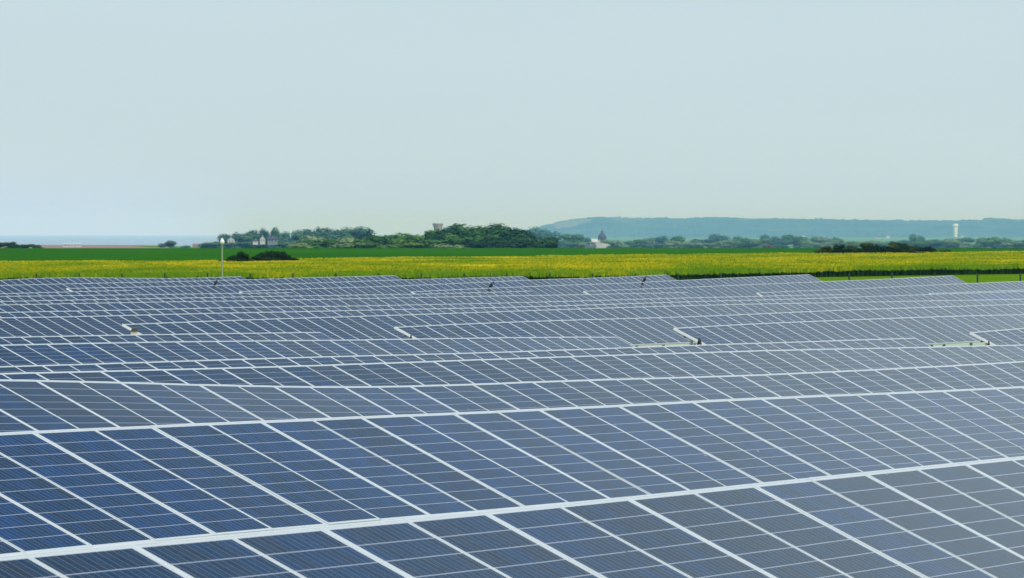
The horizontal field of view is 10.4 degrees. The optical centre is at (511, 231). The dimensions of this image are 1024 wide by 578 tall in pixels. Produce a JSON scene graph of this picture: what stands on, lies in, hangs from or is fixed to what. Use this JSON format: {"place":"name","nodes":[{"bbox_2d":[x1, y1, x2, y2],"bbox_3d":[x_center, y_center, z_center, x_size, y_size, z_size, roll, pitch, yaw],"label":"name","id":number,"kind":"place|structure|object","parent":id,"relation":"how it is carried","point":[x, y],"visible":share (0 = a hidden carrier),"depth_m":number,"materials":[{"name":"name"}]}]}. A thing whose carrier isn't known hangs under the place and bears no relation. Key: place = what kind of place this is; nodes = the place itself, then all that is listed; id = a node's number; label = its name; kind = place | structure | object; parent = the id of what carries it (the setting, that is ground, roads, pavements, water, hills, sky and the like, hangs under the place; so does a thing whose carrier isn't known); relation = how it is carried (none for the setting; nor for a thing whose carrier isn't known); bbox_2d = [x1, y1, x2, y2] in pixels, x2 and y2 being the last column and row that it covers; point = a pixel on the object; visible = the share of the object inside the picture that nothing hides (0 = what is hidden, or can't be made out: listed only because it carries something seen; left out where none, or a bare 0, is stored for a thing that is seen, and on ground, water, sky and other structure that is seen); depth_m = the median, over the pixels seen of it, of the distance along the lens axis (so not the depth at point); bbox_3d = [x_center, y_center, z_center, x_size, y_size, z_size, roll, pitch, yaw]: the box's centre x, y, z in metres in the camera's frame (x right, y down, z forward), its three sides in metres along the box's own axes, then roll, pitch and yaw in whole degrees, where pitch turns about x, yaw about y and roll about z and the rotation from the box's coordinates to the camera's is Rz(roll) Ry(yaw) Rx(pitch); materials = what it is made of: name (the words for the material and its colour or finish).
{"place":"outdoors","nodes":[
{"label":"outdoors","id":0,"kind":"place"},
{"bbox_2d":[1,245,168,247],"bbox_3d":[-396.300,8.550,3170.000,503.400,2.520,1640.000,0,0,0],"label":"ploughed field","id":1,"kind":"structure","parent":0,"point":[91,246],"depth_m":3179.24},
{"bbox_2d":[0,235,238,246],"bbox_3d":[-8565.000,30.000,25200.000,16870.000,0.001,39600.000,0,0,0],"label":"sea","id":2,"kind":"structure","parent":0,"point":[185,240],"depth_m":21448.79,"materials":[{"name":"liquid"}]},
{"bbox_2d":[0,248,1023,260],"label":"wheat field","id":3,"kind":"structure","parent":0,"point":[81,254],"depth_m":852.91,"materials":[{"name":"green plant"}]},
{"bbox_2d":[0,0,1023,234],"label":"sky","id":4,"kind":"structure","parent":0,"point":[118,117],"materials":[{"name":"blue"}]},
{"bbox_2d":[131,235,1023,346],"bbox_3d":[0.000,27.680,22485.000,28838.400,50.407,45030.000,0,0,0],"label":"ground","id":5,"kind":"structure","parent":0,"point":[861,240],"depth_m":428.34,"materials":[{"name":"green plant"}]},
{"bbox_2d":[0,290,138,295],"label":"solar panel row","id":6,"kind":"object","parent":5,"relation":"on","point":[124,292],"visible":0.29,"depth_m":253.38,"materials":[{"name":"blue glass"}]},
{"bbox_2d":[0,276,245,284],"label":"solar panel row","id":7,"kind":"object","parent":5,"relation":"on","point":[30,281],"visible":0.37,"depth_m":308.34,"materials":[{"name":"blue glass"}]},
{"bbox_2d":[0,292,297,300],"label":"solar panel row","id":8,"kind":"object","parent":5,"relation":"on","point":[59,297],"visible":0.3,"depth_m":240.62,"materials":[{"name":"blue glass"}]},
{"bbox_2d":[0,332,333,344],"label":"solar panel row","id":9,"kind":"object","parent":5,"relation":"on","point":[165,337],"visible":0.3,"depth_m":133.56,"materials":[{"name":"blue glass"}]},
{"bbox_2d":[158,240,176,247],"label":"bush","id":10,"kind":"object","parent":5,"relation":"on","point":[169,243],"visible":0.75,"depth_m":2849.17,"materials":[{"name":"green plant"}]},
{"bbox_2d":[0,275,401,293],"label":"solar panel row","id":11,"kind":"object","parent":5,"relation":"on","point":[35,288],"visible":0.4,"depth_m":300.46,"materials":[{"name":"blue glass"}]},
{"bbox_2d":[196,241,225,247],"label":"tree","id":12,"kind":"object","parent":5,"relation":"on","point":[214,244],"visible":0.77,"depth_m":2921.05,"materials":[{"name":"green plant"}]},
{"bbox_2d":[220,238,224,276],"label":"camera mast","id":13,"kind":"object","parent":5,"relation":"on","point":[222,241],"visible":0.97,"depth_m":339.96,"materials":[{"name":"metal"}]},
{"bbox_2d":[217,234,234,247],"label":"tree","id":14,"kind":"object","parent":5,"relation":"on","point":[225,238],"visible":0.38,"depth_m":2996.97,"materials":[{"name":"green plant"}]},
{"bbox_2d":[223,241,258,247],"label":"tree","id":15,"kind":"object","parent":5,"relation":"on","point":[236,245],"visible":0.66,"depth_m":2846.50,"materials":[{"name":"green plant"}]},
{"bbox_2d":[235,233,256,246],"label":"tree","id":16,"kind":"object","parent":5,"relation":"on","point":[248,237],"visible":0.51,"depth_m":3026.65,"materials":[{"name":"green plant"}]},
{"bbox_2d":[242,229,267,244],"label":"tree","id":17,"kind":"object","parent":5,"relation":"on","point":[258,236],"visible":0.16,"depth_m":3072.66,"materials":[{"name":"green plant"}]},
{"bbox_2d":[243,242,278,247],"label":"tree","id":18,"kind":"object","parent":5,"relation":"on","point":[259,245],"visible":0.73,"depth_m":2817.58,"materials":[{"name":"green plant"}]},
{"bbox_2d":[0,291,537,304],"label":"solar panel row","id":19,"kind":"object","parent":5,"relation":"on","point":[510,293],"visible":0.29,"depth_m":235.09,"materials":[{"name":"blue glass"}]},
{"bbox_2d":[267,236,277,244],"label":"house","id":20,"kind":"structure","parent":5,"relation":"on","point":[272,240],"depth_m":2797.47,"materials":[{"name":"stone"}]},
{"bbox_2d":[266,241,293,247],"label":"tree","id":21,"kind":"object","parent":5,"relation":"on","point":[282,244],"visible":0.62,"depth_m":2833.05,"materials":[{"name":"green plant"}]},
{"bbox_2d":[280,229,311,246],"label":"tree","id":22,"kind":"object","parent":5,"relation":"on","point":[296,235],"visible":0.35,"depth_m":2996.36,"materials":[{"name":"green plant"}]},
{"bbox_2d":[66,276,528,293],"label":"solar panel row","id":23,"kind":"object","parent":5,"relation":"on","point":[209,289],"visible":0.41,"depth_m":293.58,"materials":[{"name":"blue glass"}]},
{"bbox_2d":[284,243,313,247],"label":"tree","id":24,"kind":"object","parent":5,"relation":"on","point":[297,245],"visible":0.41,"depth_m":1469.43,"materials":[{"name":"green plant"}]},
{"bbox_2d":[299,235,323,243],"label":"tree","id":25,"kind":"object","parent":5,"relation":"on","point":[311,237],"visible":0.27,"depth_m":2770.03,"materials":[{"name":"green plant"}]},
{"bbox_2d":[300,226,325,237],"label":"tree","id":26,"kind":"object","parent":5,"relation":"on","point":[318,232],"visible":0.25,"depth_m":2922.02,"materials":[{"name":"green plant"}]},
{"bbox_2d":[0,337,633,365],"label":"solar panel row","id":27,"kind":"object","parent":5,"relation":"on","point":[56,354],"visible":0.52,"depth_m":119.52,"materials":[{"name":"blue glass"}]},
{"bbox_2d":[311,239,340,247],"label":"tree","id":28,"kind":"object","parent":5,"relation":"on","point":[320,245],"visible":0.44,"depth_m":1476.47,"materials":[{"name":"green plant"}]},
{"bbox_2d":[321,227,348,238],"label":"tree","id":29,"kind":"object","parent":5,"relation":"on","point":[327,231],"visible":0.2,"depth_m":2924.42,"materials":[{"name":"green plant"}]},
{"bbox_2d":[322,233,357,239],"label":"tree","id":30,"kind":"object","parent":5,"relation":"on","point":[333,236],"visible":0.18,"depth_m":2769.99,"materials":[{"name":"green plant"}]},
{"bbox_2d":[336,237,355,243],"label":"tree","id":31,"kind":"object","parent":5,"relation":"on","point":[345,240],"visible":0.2,"depth_m":1526.48,"materials":[{"name":"green plant"}]},
{"bbox_2d":[0,292,695,311],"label":"solar panel row","id":32,"kind":"object","parent":5,"relation":"on","point":[267,303],"visible":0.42,"depth_m":221.36,"materials":[{"name":"blue glass"}]},
{"bbox_2d":[327,242,372,247],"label":"tree","id":33,"kind":"object","parent":5,"relation":"on","point":[351,245],"visible":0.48,"depth_m":1426.92,"materials":[{"name":"green plant"}]},
{"bbox_2d":[339,226,376,239],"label":"tree","id":34,"kind":"object","parent":5,"relation":"on","point":[360,232],"visible":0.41,"depth_m":2923.99,"materials":[{"name":"green plant"}]},
{"bbox_2d":[347,241,395,247],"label":"tree","id":35,"kind":"object","parent":5,"relation":"on","point":[374,245],"visible":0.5,"depth_m":1437.80,"materials":[{"name":"green plant"}]},
{"bbox_2d":[366,235,392,245],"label":"tree","id":36,"kind":"object","parent":5,"relation":"on","point":[379,239],"visible":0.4,"depth_m":1537.84,"materials":[{"name":"green plant"}]},
{"bbox_2d":[380,236,407,246],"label":"tree","id":37,"kind":"object","parent":5,"relation":"on","point":[394,240],"visible":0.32,"depth_m":1498.29,"materials":[{"name":"green plant"}]},
{"bbox_2d":[383,239,429,247],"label":"tree","id":38,"kind":"object","parent":5,"relation":"on","point":[402,244],"visible":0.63,"depth_m":1440.87,"materials":[{"name":"green plant"}]},
{"bbox_2d":[403,240,448,247],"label":"tree","id":39,"kind":"object","parent":5,"relation":"on","point":[431,244],"visible":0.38,"depth_m":1438.53,"materials":[{"name":"green plant"}]},
{"bbox_2d":[0,294,862,316],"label":"solar panel row","id":40,"kind":"object","parent":5,"relation":"on","point":[206,310],"visible":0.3,"depth_m":205.40,"materials":[{"name":"blue glass"}]},
{"bbox_2d":[425,229,445,240],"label":"tree","id":41,"kind":"object","parent":5,"relation":"on","point":[438,235],"visible":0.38,"depth_m":1543.21,"materials":[{"name":"green plant"}]},
{"bbox_2d":[423,229,458,243],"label":"tree","id":42,"kind":"object","parent":5,"relation":"on","point":[446,236],"visible":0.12,"depth_m":1570.33,"materials":[{"name":"green plant"}]},
{"bbox_2d":[422,237,466,247],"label":"tree","id":43,"kind":"object","parent":5,"relation":"on","point":[449,240],"visible":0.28,"depth_m":1486.00,"materials":[{"name":"green plant"}]},
{"bbox_2d":[432,243,467,247],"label":"tree","id":44,"kind":"object","parent":5,"relation":"on","point":[444,245],"visible":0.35,"depth_m":1398.35,"materials":[{"name":"green plant"}]},
{"bbox_2d":[239,275,675,295],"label":"solar panel row","id":45,"kind":"object","parent":5,"relation":"on","point":[404,289],"visible":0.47,"depth_m":295.22,"materials":[{"name":"blue glass"}]},
{"bbox_2d":[438,225,476,239],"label":"tree","id":46,"kind":"object","parent":5,"relation":"on","point":[451,230],"visible":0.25,"depth_m":1588.36,"materials":[{"name":"green plant"}]},
{"bbox_2d":[0,338,930,372],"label":"solar panel row","id":47,"kind":"object","parent":5,"relation":"on","point":[830,344],"visible":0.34,"depth_m":109.40,"materials":[{"name":"blue glass"}]},
{"bbox_2d":[448,221,490,236],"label":"tree","id":48,"kind":"object","parent":5,"relation":"on","point":[478,231],"visible":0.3,"depth_m":1599.96,"materials":[{"name":"green plant"}]},
{"bbox_2d":[449,233,500,247],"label":"tree","id":49,"kind":"object","parent":5,"relation":"on","point":[479,238],"visible":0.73,"depth_m":1476.26,"materials":[{"name":"green plant"}]},
{"bbox_2d":[461,240,514,247],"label":"tree","id":50,"kind":"object","parent":5,"relation":"on","point":[481,243],"visible":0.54,"depth_m":1468.41,"materials":[{"name":"green plant"}]},
{"bbox_2d":[483,224,527,237],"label":"tree","id":51,"kind":"object","parent":5,"relation":"on","point":[500,231],"visible":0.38,"depth_m":1598.23,"materials":[{"name":"green plant"}]},
{"bbox_2d":[481,237,535,247],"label":"tree","id":52,"kind":"object","parent":5,"relation":"on","point":[522,243],"visible":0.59,"depth_m":1467.92,"materials":[{"name":"green plant"}]},
{"bbox_2d":[0,386,1023,554],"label":"solar panel row","id":53,"kind":"object","parent":5,"relation":"on","point":[73,488],"visible":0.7,"depth_m":45.59,"materials":[{"name":"blue glass"}]},
{"bbox_2d":[0,456,1023,577],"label":"solar panel row","id":54,"kind":"object","parent":5,"relation":"on","point":[958,520],"visible":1,"depth_m":28.90,"materials":[{"name":"blue glass"}]},
{"bbox_2d":[0,361,1023,431],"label":"solar panel row","id":55,"kind":"object","parent":5,"relation":"on","point":[32,405],"visible":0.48,"depth_m":65.96,"materials":[{"name":"blue glass"}]},
{"bbox_2d":[0,251,1023,278],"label":"rape field","id":56,"kind":"structure","parent":5,"relation":"on","point":[927,263],"depth_m":438.29,"materials":[{"name":"yellow plant"}]},
{"bbox_2d":[0,345,1023,385],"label":"solar panel row","id":57,"kind":"object","parent":5,"relation":"on","point":[620,366],"visible":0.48,"depth_m":92.55,"materials":[{"name":"blue glass"}]},
{"bbox_2d":[0,291,1023,336],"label":"solar panel row","id":58,"kind":"object","parent":5,"relation":"on","point":[55,326],"visible":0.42,"depth_m":178.69,"materials":[{"name":"blue glass"}]},
{"bbox_2d":[0,273,1023,282],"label":"fence","id":59,"kind":"object","parent":5,"relation":"on","point":[549,275],"visible":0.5,"depth_m":354.00,"materials":[{"name":"green metal"}]},
{"bbox_2d":[503,228,536,238],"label":"tree","id":60,"kind":"object","parent":5,"relation":"on","point":[516,232],"visible":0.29,"depth_m":1589.96,"materials":[{"name":"green plant"}]},
{"bbox_2d":[506,234,550,247],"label":"tree","id":61,"kind":"object","parent":5,"relation":"on","point":[537,240],"visible":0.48,"depth_m":1497.51,"materials":[{"name":"green plant"}]},
{"bbox_2d":[527,227,552,238],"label":"tree","id":62,"kind":"object","parent":5,"relation":"on","point":[538,232],"visible":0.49,"depth_m":5272.71,"materials":[{"name":"green plant"}]},
{"bbox_2d":[526,237,560,247],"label":"tree","id":63,"kind":"object","parent":5,"relation":"on","point":[551,240],"visible":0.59,"depth_m":1497.54,"materials":[{"name":"green plant"}]},
{"bbox_2d":[559,240,583,247],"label":"tree","id":64,"kind":"object","parent":5,"relation":"on","point":[565,244],"visible":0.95,"depth_m":5054.91,"materials":[{"name":"green plant"}]},
{"bbox_2d":[122,299,1023,339],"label":"solar panel row","id":65,"kind":"object","parent":5,"relation":"on","point":[359,327],"visible":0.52,"depth_m":171.87,"materials":[{"name":"blue glass"}]},
{"bbox_2d":[560,234,585,242],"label":"tree","id":66,"kind":"object","parent":5,"relation":"on","point":[569,237],"visible":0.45,"depth_m":5229.98,"materials":[{"name":"green plant"}]},
{"bbox_2d":[570,242,596,247],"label":"tree","id":67,"kind":"object","parent":5,"relation":"on","point":[581,245],"visible":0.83,"depth_m":5055.65,"materials":[{"name":"green plant"}]},
{"bbox_2d":[590,230,609,247],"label":"church","id":68,"kind":"structure","parent":5,"relation":"on","point":[601,237],"depth_m":5698.61,"materials":[{"name":"white stone"}]},
{"bbox_2d":[600,240,631,247],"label":"tree","id":69,"kind":"object","parent":5,"relation":"on","point":[617,244],"visible":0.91,"depth_m":5057.42,"materials":[{"name":"green plant"}]},
{"bbox_2d":[411,274,821,294],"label":"solar panel row","id":70,"kind":"object","parent":5,"relation":"on","point":[561,290],"visible":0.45,"depth_m":298.30,"materials":[{"name":"blue glass"}]},
{"bbox_2d":[623,239,643,247],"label":"tree","id":71,"kind":"object","parent":5,"relation":"on","point":[635,243],"visible":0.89,"depth_m":5097.68,"materials":[{"name":"green plant"}]},
{"bbox_2d":[642,242,665,247],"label":"tree","id":72,"kind":"object","parent":5,"relation":"on","point":[653,245],"visible":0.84,"depth_m":4945.06,"materials":[{"name":"green plant"}]},
{"bbox_2d":[652,236,669,243],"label":"tree","id":73,"kind":"object","parent":5,"relation":"on","point":[659,239],"visible":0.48,"depth_m":5165.06,"materials":[{"name":"green plant"}]},
{"bbox_2d":[663,239,683,247],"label":"tree","id":74,"kind":"object","parent":5,"relation":"on","point":[670,243],"visible":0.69,"depth_m":5121.13,"materials":[{"name":"green plant"}]},
{"bbox_2d":[674,242,707,247],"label":"tree","id":75,"kind":"object","parent":5,"relation":"on","point":[695,245],"visible":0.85,"depth_m":4942.71,"materials":[{"name":"green plant"}]},
{"bbox_2d":[686,238,714,246],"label":"tree","id":76,"kind":"object","parent":5,"relation":"on","point":[702,241],"visible":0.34,"depth_m":5162.07,"materials":[{"name":"green plant"}]},
{"bbox_2d":[394,304,1023,346],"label":"solar panel row","id":77,"kind":"object","parent":5,"relation":"on","point":[636,332],"visible":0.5,"depth_m":163.21,"materials":[{"name":"blue glass"}]},
{"bbox_2d":[704,242,733,247],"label":"tree","id":78,"kind":"object","parent":5,"relation":"on","point":[721,245],"visible":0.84,"depth_m":4965.75,"materials":[{"name":"green plant"}]},
{"bbox_2d":[708,234,730,247],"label":"tree","id":79,"kind":"object","parent":5,"relation":"on","point":[716,237],"visible":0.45,"depth_m":5229.06,"materials":[{"name":"green plant"}]},
{"bbox_2d":[717,238,741,247],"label":"tree","id":80,"kind":"object","parent":5,"relation":"on","point":[733,241],"visible":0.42,"depth_m":5121.69,"materials":[{"name":"green plant"}]},
{"bbox_2d":[735,242,762,247],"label":"tree","id":81,"kind":"object","parent":5,"relation":"on","point":[750,244],"visible":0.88,"depth_m":4944.61,"materials":[{"name":"green plant"}]},
{"bbox_2d":[744,238,771,247],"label":"tree","id":82,"kind":"object","parent":5,"relation":"on","point":[763,241],"visible":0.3,"depth_m":5142.24,"materials":[{"name":"green plant"}]},
{"bbox_2d":[759,234,781,245],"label":"tree","id":83,"kind":"object","parent":5,"relation":"on","point":[773,238],"visible":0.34,"depth_m":5276.61,"materials":[{"name":"green plant"}]},
{"bbox_2d":[583,276,965,296],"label":"solar panel row","id":84,"kind":"object","parent":5,"relation":"on","point":[729,290],"visible":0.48,"depth_m":296.50,"materials":[{"name":"blue glass"}]},
{"bbox_2d":[772,239,789,247],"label":"tree","id":85,"kind":"object","parent":5,"relation":"on","point":[779,243],"visible":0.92,"depth_m":5121.41,"materials":[{"name":"green plant"}]},
{"bbox_2d":[781,234,807,247],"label":"tree","id":86,"kind":"object","parent":5,"relation":"on","point":[794,241],"visible":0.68,"depth_m":5236.41,"materials":[{"name":"green plant"}]},
{"bbox_2d":[797,236,831,247],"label":"tree","id":87,"kind":"object","parent":5,"relation":"on","point":[816,239],"visible":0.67,"depth_m":5189.28,"materials":[{"name":"green plant"}]},
{"bbox_2d":[804,242,834,247],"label":"tree","id":88,"kind":"object","parent":5,"relation":"on","point":[821,244],"visible":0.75,"depth_m":4970.24,"materials":[{"name":"green plant"}]},
{"bbox_2d":[673,314,1023,345],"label":"solar panel row","id":89,"kind":"object","parent":5,"relation":"on","point":[939,330],"visible":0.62,"depth_m":157.15,"materials":[{"name":"blue glass"}]},
{"bbox_2d":[756,281,1023,295],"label":"solar panel row","id":90,"kind":"object","parent":5,"relation":"on","point":[943,288],"visible":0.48,"depth_m":291.49,"materials":[{"name":"blue glass"}]},
{"bbox_2d":[907,240,934,246],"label":"tree","id":91,"kind":"object","parent":5,"relation":"on","point":[923,243],"visible":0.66,"depth_m":5164.43,"materials":[{"name":"green plant"}]},
{"bbox_2d":[926,239,956,247],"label":"tree","id":92,"kind":"object","parent":5,"relation":"on","point":[937,244],"visible":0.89,"depth_m":5187.13,"materials":[{"name":"green plant"}]},
{"bbox_2d":[940,238,968,247],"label":"tree","id":93,"kind":"object","parent":5,"relation":"on","point":[953,242],"visible":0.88,"depth_m":5165.68,"materials":[{"name":"green plant"}]},
{"bbox_2d":[955,237,974,247],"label":"tree","id":94,"kind":"object","parent":5,"relation":"on","point":[967,239],"visible":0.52,"depth_m":5257.07,"materials":[{"name":"green plant"}]},
{"bbox_2d":[929,290,1023,293],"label":"solar panel row","id":95,"kind":"object","parent":5,"relation":"on","point":[979,292],"visible":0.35,"depth_m":276.76,"materials":[{"name":"blue glass"}]},
{"bbox_2d":[972,236,1002,247],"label":"tree","id":96,"kind":"object","parent":5,"relation":"on","point":[982,242],"visible":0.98,"depth_m":5208.43,"materials":[{"name":"green plant"}]},
{"bbox_2d":[969,328,1023,344],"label":"solar panel row","id":97,"kind":"object","parent":5,"relation":"on","point":[1006,337],"visible":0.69,"depth_m":143.27,"materials":[{"name":"blue glass"}]},
{"bbox_2d":[997,240,1023,247],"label":"tree","id":98,"kind":"object","parent":5,"relation":"on","point":[1010,244],"visible":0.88,"depth_m":5140.04,"materials":[{"name":"green plant"}]},
{"bbox_2d":[526,216,1023,237],"bbox_3d":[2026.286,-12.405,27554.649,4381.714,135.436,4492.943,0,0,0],"label":"hill","id":99,"kind":"structure","parent":0,"point":[639,227],"depth_m":26637.70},
{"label":"crop understorey","id":100,"kind":"object","parent":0,"visible":0},
{"bbox_2d":[831,249,858,252],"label":"shrub","id":101,"kind":"object","parent":100,"relation":"on","point":[842,251],"visible":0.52,"depth_m":707.78,"materials":[{"name":"green plant"}]},
{"bbox_2d":[854,248,893,253],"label":"shrub","id":102,"kind":"object","parent":100,"relation":"on","point":[872,250],"visible":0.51,"depth_m":708.87,"materials":[{"name":"green plant"}]},
{"bbox_2d":[888,248,923,252],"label":"shrub","id":103,"kind":"object","parent":100,"relation":"on","point":[900,250],"visible":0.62,"depth_m":713.50,"materials":[{"name":"green plant"}]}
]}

